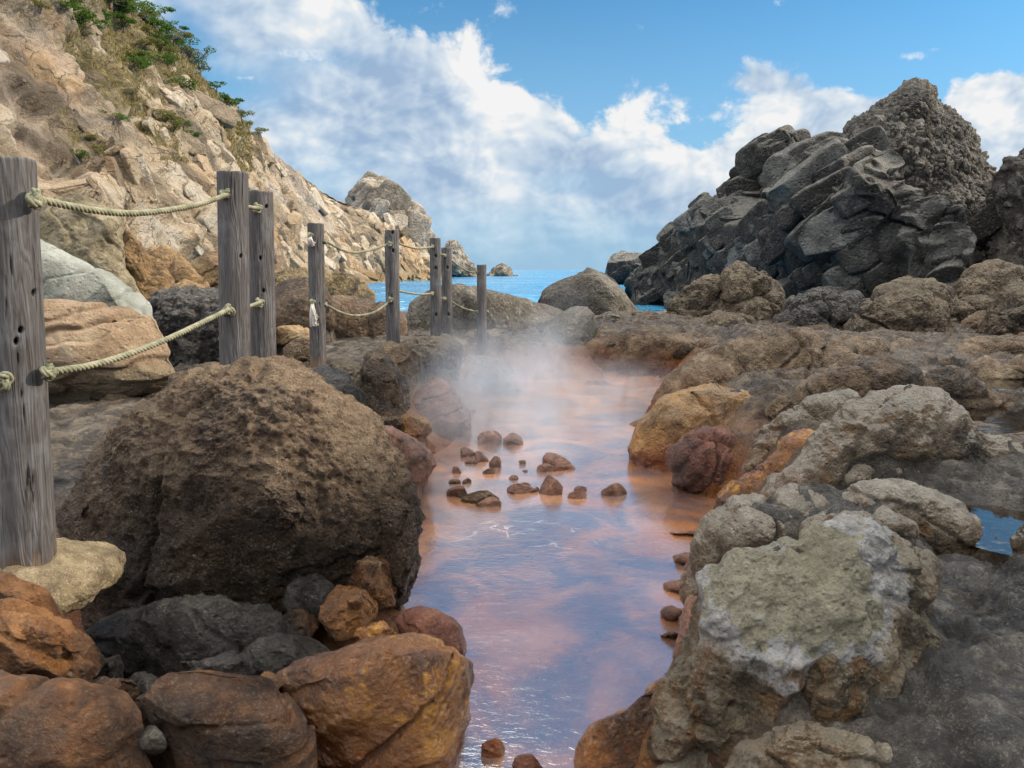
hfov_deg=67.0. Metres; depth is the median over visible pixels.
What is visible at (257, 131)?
shrub
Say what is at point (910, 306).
boulder
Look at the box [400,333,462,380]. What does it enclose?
rock
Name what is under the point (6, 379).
rope
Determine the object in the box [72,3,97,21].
shrub
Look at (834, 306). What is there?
boulder
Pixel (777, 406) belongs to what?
rock
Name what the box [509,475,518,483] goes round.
stone
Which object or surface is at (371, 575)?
stone
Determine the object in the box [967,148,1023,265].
crag
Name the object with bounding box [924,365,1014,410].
rock
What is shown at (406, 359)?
rock
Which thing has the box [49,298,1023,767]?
ground
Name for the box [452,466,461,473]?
stone
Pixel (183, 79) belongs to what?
shrub
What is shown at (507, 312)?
boulder
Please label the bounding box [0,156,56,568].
fence post
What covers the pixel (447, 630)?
rock
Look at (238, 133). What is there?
shrub
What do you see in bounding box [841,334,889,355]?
rock
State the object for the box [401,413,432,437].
rock
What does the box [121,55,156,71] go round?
shrub
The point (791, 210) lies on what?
crag
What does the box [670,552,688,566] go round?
stone
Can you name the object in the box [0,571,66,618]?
rock
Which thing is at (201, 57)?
shrub
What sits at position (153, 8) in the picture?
shrub
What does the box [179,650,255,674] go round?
stone
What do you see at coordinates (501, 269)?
sea stack
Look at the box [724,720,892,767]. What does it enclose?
rock
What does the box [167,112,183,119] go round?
shrub
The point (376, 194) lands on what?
sea stack
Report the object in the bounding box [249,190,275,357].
fence post
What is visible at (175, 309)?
rock
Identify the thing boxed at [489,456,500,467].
stone
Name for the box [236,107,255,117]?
shrub
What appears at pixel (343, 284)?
rock
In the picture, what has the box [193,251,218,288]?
boulder
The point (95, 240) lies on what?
rock
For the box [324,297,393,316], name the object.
rope
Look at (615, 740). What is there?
rock
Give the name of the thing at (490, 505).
stone
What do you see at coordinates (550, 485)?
stone
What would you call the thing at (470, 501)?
stone
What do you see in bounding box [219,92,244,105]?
shrub
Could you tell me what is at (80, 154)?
shrub
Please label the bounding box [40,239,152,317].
boulder
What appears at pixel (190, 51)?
shrub
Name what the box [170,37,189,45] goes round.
shrub
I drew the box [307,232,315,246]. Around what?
rope end
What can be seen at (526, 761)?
stone
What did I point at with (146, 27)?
shrub
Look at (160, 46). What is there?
shrub
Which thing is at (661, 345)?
stone
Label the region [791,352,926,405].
boulder
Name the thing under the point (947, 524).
rock
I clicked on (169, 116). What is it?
shrub
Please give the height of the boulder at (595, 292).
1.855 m
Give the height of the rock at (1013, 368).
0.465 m
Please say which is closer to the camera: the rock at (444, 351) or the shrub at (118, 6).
the rock at (444, 351)
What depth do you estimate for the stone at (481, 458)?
6.52 m
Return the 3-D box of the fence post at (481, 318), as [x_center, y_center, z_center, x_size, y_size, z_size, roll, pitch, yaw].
[-0.436,-1.001,11.175,0.138,1.438,0.139,0,8,0]
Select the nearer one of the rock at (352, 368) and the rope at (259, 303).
the rope at (259, 303)
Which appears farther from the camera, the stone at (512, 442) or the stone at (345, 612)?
the stone at (512, 442)
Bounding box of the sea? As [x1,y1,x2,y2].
[366,270,665,311]
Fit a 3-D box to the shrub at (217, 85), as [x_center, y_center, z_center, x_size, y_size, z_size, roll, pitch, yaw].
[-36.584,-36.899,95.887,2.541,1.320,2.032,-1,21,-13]
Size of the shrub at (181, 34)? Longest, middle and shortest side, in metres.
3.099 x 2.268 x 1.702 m
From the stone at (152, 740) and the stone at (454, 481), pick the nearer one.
the stone at (152, 740)
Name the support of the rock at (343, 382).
on the ground at (959, 702)
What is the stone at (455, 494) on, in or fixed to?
in the pool water
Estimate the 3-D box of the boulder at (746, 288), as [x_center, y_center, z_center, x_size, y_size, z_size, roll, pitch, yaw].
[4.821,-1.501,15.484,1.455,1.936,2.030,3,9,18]
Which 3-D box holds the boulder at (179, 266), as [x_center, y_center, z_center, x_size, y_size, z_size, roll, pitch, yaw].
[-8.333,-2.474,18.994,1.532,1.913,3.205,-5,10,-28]
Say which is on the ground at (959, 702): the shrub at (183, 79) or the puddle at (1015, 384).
the puddle at (1015, 384)
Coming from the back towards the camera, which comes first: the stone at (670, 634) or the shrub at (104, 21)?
the shrub at (104, 21)
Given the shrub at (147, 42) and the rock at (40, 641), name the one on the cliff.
the shrub at (147, 42)
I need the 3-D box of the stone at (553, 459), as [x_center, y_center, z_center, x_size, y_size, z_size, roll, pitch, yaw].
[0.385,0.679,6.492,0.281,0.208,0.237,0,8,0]
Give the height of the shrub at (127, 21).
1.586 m
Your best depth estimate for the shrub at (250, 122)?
105.40 m
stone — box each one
[90,676,141,700]
[93,655,123,679]
[129,671,157,693]
[139,725,166,755]
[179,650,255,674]
[260,671,281,689]
[282,573,334,626]
[284,609,319,636]
[318,584,377,641]
[345,555,397,614]
[353,620,396,641]
[446,485,466,506]
[449,479,460,483]
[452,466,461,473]
[460,447,475,461]
[461,490,498,514]
[462,478,471,483]
[465,459,477,466]
[475,450,488,465]
[475,497,500,513]
[477,430,501,452]
[481,738,504,767]
[483,468,494,473]
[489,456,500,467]
[502,433,523,452]
[507,483,537,500]
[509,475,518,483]
[510,754,541,767]
[537,463,555,475]
[539,474,562,504]
[542,452,574,475]
[553,464,564,476]
[565,464,575,472]
[567,491,586,504]
[574,486,586,492]
[601,483,626,503]
[604,340,624,347]
[656,343,666,349]
[670,552,688,566]
[673,342,694,358]
[702,341,717,348]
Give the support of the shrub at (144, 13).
on the cliff
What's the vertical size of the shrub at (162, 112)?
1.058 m
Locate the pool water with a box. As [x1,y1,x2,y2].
[403,376,688,767]
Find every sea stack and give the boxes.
[345,171,435,254]
[444,239,476,276]
[486,263,512,275]
[605,250,641,284]
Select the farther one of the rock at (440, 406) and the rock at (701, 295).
the rock at (701, 295)
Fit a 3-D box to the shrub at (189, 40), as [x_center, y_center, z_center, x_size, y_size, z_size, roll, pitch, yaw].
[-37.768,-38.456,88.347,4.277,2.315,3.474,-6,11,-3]
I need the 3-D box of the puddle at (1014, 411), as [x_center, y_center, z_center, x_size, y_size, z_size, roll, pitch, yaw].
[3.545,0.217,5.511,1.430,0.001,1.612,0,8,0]
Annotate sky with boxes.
[136,0,1023,269]
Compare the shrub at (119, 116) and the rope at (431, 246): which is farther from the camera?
the shrub at (119, 116)
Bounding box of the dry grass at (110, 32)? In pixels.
[64,0,263,196]
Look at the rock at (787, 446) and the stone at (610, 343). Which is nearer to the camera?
the rock at (787, 446)
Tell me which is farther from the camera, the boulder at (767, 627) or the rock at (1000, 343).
the rock at (1000, 343)
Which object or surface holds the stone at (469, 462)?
in the pool water
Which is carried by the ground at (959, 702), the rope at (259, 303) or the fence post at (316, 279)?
the fence post at (316, 279)
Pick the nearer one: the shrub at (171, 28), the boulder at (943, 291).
the boulder at (943, 291)
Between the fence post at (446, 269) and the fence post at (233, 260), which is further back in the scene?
the fence post at (446, 269)
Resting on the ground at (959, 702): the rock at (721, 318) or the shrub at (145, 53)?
the rock at (721, 318)
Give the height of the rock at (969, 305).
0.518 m
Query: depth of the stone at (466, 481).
5.86 m
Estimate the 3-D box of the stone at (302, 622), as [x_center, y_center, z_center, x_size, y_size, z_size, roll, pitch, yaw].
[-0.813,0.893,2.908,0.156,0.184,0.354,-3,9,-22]
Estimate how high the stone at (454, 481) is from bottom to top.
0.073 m
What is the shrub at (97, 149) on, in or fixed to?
on the cliff
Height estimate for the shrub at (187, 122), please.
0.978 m
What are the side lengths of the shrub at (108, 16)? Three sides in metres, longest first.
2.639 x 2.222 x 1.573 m
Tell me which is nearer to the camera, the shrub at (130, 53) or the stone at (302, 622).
the stone at (302, 622)
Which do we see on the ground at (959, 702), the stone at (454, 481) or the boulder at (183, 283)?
the boulder at (183, 283)
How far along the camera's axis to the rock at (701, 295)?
15.71 m
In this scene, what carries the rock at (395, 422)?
on the ground at (959, 702)
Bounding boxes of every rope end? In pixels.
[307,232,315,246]
[309,299,318,326]
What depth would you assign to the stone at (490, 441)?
7.21 m
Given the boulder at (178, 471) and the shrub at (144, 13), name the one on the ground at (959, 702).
the boulder at (178, 471)
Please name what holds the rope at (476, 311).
attached to the fence post at (446, 269)
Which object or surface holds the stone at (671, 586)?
on the ground at (959, 702)
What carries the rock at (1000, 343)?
on the ground at (959, 702)
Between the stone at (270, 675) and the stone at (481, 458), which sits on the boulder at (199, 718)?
the stone at (270, 675)
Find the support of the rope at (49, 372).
attached to the fence post at (27, 523)
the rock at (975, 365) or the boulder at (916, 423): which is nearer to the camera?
the boulder at (916, 423)
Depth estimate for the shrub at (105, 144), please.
49.44 m
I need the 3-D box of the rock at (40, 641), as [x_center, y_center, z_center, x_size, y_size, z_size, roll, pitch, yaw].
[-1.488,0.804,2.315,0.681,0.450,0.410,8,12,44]
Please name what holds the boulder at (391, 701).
on the ground at (959, 702)
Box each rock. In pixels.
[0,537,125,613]
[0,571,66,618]
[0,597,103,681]
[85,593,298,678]
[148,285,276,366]
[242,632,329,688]
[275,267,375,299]
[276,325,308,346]
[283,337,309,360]
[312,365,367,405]
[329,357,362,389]
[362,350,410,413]
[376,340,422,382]
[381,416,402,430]
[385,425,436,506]
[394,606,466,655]
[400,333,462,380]
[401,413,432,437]
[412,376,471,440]
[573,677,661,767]
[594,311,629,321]
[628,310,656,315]
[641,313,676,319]
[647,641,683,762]
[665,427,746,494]
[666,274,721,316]
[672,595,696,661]
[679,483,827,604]
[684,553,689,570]
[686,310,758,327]
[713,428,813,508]
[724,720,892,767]
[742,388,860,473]
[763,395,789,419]
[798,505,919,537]
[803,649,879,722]
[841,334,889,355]
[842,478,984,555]
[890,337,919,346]
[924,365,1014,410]
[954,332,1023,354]
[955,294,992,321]
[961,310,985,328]
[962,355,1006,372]
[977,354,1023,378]
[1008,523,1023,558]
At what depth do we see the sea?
105.98 m
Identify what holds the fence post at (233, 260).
on the ground at (959, 702)
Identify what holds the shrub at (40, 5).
on the cliff
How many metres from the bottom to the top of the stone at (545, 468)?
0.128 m
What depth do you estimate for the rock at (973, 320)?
12.84 m
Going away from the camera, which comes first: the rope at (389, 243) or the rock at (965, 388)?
the rock at (965, 388)
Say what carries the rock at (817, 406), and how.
on the ground at (959, 702)
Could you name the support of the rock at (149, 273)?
on the ground at (959, 702)
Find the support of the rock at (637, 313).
on the ground at (959, 702)
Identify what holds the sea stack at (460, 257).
in the sea
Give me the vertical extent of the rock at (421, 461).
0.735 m
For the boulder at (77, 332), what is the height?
1.122 m
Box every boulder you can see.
[0,669,152,767]
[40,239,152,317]
[44,299,175,402]
[56,355,425,630]
[136,669,317,767]
[147,243,209,287]
[175,279,204,287]
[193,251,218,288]
[243,475,304,531]
[275,277,335,332]
[276,632,474,767]
[331,295,407,338]
[379,499,418,595]
[406,283,562,330]
[537,306,598,344]
[538,267,637,314]
[620,327,857,437]
[627,383,750,470]
[650,513,942,767]
[717,260,785,320]
[759,384,1023,498]
[770,286,866,327]
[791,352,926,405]
[843,281,957,335]
[890,275,960,323]
[951,259,1023,298]
[976,281,1023,335]
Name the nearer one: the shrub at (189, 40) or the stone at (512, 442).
the stone at (512, 442)
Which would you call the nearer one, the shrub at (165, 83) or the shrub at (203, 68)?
the shrub at (165, 83)
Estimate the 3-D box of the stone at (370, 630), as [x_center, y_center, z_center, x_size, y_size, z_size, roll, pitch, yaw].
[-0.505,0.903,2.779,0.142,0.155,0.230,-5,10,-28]
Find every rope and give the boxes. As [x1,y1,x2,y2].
[0,371,13,391]
[25,187,230,216]
[39,303,235,381]
[249,202,262,213]
[250,297,264,307]
[323,239,392,253]
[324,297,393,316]
[399,243,433,249]
[400,290,433,295]
[452,260,478,273]
[452,301,488,313]
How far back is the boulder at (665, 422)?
6.28 m
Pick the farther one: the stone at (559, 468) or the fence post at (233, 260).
the stone at (559, 468)
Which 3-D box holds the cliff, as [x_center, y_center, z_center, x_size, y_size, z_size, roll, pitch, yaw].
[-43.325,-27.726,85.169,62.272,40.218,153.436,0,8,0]
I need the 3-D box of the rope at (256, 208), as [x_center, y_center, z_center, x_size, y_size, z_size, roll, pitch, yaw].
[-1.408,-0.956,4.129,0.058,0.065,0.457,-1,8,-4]
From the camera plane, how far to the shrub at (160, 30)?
79.63 m
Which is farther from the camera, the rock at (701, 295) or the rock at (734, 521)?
the rock at (701, 295)
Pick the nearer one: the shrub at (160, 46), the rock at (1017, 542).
the rock at (1017, 542)
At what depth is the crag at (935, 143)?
30.87 m
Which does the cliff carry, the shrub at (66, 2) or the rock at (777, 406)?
the shrub at (66, 2)
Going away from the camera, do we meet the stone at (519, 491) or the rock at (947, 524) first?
the rock at (947, 524)
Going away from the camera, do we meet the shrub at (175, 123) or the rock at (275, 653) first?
the rock at (275, 653)
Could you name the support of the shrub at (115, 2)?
on the cliff
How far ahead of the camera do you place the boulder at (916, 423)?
3.82 m
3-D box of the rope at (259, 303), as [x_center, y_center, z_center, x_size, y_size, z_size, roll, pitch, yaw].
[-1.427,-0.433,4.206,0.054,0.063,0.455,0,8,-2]
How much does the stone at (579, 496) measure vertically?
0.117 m
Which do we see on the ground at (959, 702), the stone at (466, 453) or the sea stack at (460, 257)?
the stone at (466, 453)
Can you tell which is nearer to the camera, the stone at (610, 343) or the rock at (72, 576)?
the rock at (72, 576)
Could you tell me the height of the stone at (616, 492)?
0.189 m
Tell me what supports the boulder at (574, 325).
on the ground at (959, 702)
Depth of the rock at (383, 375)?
6.34 m
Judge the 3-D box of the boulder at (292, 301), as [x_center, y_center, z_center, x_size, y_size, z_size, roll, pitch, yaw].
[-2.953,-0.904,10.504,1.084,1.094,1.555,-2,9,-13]
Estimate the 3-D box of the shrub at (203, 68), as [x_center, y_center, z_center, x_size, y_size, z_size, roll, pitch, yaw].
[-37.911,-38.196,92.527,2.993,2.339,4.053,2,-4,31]
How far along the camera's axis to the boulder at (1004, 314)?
11.67 m
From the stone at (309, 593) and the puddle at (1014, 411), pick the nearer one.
the stone at (309, 593)
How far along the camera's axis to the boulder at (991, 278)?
17.24 m
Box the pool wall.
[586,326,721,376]
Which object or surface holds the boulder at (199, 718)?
on the ground at (959, 702)
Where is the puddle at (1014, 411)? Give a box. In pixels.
[965,403,1023,434]
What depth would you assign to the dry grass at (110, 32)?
66.31 m
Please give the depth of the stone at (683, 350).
11.69 m
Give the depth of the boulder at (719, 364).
7.72 m
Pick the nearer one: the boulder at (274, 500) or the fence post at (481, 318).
the boulder at (274, 500)
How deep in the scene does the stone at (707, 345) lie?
11.71 m
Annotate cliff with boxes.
[0,0,441,282]
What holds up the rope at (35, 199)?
attached to the fence post at (27, 523)
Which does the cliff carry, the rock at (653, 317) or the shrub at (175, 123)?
the shrub at (175, 123)
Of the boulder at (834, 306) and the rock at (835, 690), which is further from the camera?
the boulder at (834, 306)
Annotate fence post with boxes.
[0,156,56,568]
[216,170,249,364]
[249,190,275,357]
[307,223,326,367]
[384,229,399,343]
[430,238,440,335]
[441,247,452,335]
[477,264,486,355]
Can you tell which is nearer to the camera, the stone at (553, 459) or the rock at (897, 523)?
the rock at (897, 523)
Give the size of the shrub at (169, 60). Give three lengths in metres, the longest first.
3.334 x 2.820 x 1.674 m
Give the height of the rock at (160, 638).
0.580 m
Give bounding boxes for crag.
[624,125,976,308]
[840,77,996,264]
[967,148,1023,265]
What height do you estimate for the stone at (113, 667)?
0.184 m
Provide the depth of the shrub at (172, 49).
79.27 m
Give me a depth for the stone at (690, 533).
4.72 m
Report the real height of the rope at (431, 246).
0.092 m
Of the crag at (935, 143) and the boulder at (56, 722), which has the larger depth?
the crag at (935, 143)
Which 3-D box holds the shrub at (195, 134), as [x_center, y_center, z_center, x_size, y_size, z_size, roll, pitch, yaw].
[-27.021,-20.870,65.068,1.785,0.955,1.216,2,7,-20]
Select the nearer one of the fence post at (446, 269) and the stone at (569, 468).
the stone at (569, 468)
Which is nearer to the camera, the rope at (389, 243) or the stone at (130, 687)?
the stone at (130, 687)
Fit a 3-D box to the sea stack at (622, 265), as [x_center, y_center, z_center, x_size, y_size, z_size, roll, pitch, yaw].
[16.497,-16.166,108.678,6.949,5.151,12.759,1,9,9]
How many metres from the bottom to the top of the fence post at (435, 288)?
1.557 m
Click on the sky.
(530, 134)
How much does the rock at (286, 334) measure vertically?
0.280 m
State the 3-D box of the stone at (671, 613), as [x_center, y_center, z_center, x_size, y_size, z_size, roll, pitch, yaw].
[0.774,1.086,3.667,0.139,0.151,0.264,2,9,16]
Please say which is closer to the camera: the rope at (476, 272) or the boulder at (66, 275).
the boulder at (66, 275)
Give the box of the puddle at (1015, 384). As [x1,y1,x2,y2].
[927,367,1023,389]
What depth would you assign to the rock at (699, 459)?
5.49 m
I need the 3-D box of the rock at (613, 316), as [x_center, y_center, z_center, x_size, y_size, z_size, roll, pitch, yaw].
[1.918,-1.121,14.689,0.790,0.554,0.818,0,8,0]
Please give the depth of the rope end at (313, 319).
7.04 m
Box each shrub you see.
[28,0,53,13]
[57,0,91,19]
[70,149,89,162]
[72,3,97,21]
[74,9,98,26]
[77,24,93,38]
[83,134,98,141]
[90,143,109,156]
[92,19,113,29]
[98,109,129,124]
[100,139,107,149]
[102,9,115,20]
[106,0,133,13]
[109,0,137,12]
[112,10,136,32]
[119,46,147,61]
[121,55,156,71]
[123,3,142,14]
[133,49,160,62]
[134,0,175,17]
[136,36,163,50]
[139,11,164,21]
[140,24,159,35]
[142,15,178,28]
[148,17,189,34]
[149,28,175,38]
[152,50,179,71]
[152,108,168,115]
[154,37,172,52]
[156,112,174,122]
[160,118,184,131]
[161,45,179,66]
[162,78,179,84]
[164,29,193,46]
[167,75,198,90]
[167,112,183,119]
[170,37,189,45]
[171,35,201,53]
[176,118,191,129]
[180,45,208,62]
[181,129,201,137]
[188,46,216,69]
[188,53,211,74]
[208,81,226,91]
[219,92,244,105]
[235,130,245,137]
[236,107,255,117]
[244,120,253,126]
[250,127,268,133]
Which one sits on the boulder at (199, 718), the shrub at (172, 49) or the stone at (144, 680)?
the stone at (144, 680)
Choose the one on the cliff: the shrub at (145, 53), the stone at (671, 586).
the shrub at (145, 53)
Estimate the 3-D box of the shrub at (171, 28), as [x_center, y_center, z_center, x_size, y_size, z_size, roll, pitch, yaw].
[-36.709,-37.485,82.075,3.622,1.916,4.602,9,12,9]
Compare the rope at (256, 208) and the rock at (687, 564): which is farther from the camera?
the rope at (256, 208)
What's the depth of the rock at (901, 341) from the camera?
9.97 m
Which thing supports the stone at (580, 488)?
in the pool water
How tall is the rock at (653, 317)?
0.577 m
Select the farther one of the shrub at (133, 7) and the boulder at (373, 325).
the shrub at (133, 7)
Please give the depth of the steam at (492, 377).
9.93 m
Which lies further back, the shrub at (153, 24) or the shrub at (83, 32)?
the shrub at (153, 24)
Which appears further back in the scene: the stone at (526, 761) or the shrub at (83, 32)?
the shrub at (83, 32)
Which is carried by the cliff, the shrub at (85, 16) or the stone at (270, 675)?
the shrub at (85, 16)
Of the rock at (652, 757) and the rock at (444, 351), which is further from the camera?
the rock at (444, 351)
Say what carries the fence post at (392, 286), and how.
on the rock at (406, 359)
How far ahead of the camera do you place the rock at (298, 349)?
7.62 m
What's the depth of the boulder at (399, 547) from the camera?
2.99 m
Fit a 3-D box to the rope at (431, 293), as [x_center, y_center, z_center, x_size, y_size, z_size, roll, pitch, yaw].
[-1.128,-1.071,9.066,0.047,0.133,2.065,1,8,6]
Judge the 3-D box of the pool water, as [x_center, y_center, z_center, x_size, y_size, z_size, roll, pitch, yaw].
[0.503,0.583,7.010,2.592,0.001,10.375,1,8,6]
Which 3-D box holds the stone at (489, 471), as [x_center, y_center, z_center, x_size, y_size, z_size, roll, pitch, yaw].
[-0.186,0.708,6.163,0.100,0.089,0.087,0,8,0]
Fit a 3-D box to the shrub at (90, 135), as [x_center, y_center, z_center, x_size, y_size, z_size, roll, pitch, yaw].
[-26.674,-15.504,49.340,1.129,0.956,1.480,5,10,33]
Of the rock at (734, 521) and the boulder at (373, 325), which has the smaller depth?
the rock at (734, 521)
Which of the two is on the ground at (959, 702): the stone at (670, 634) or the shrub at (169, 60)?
the stone at (670, 634)

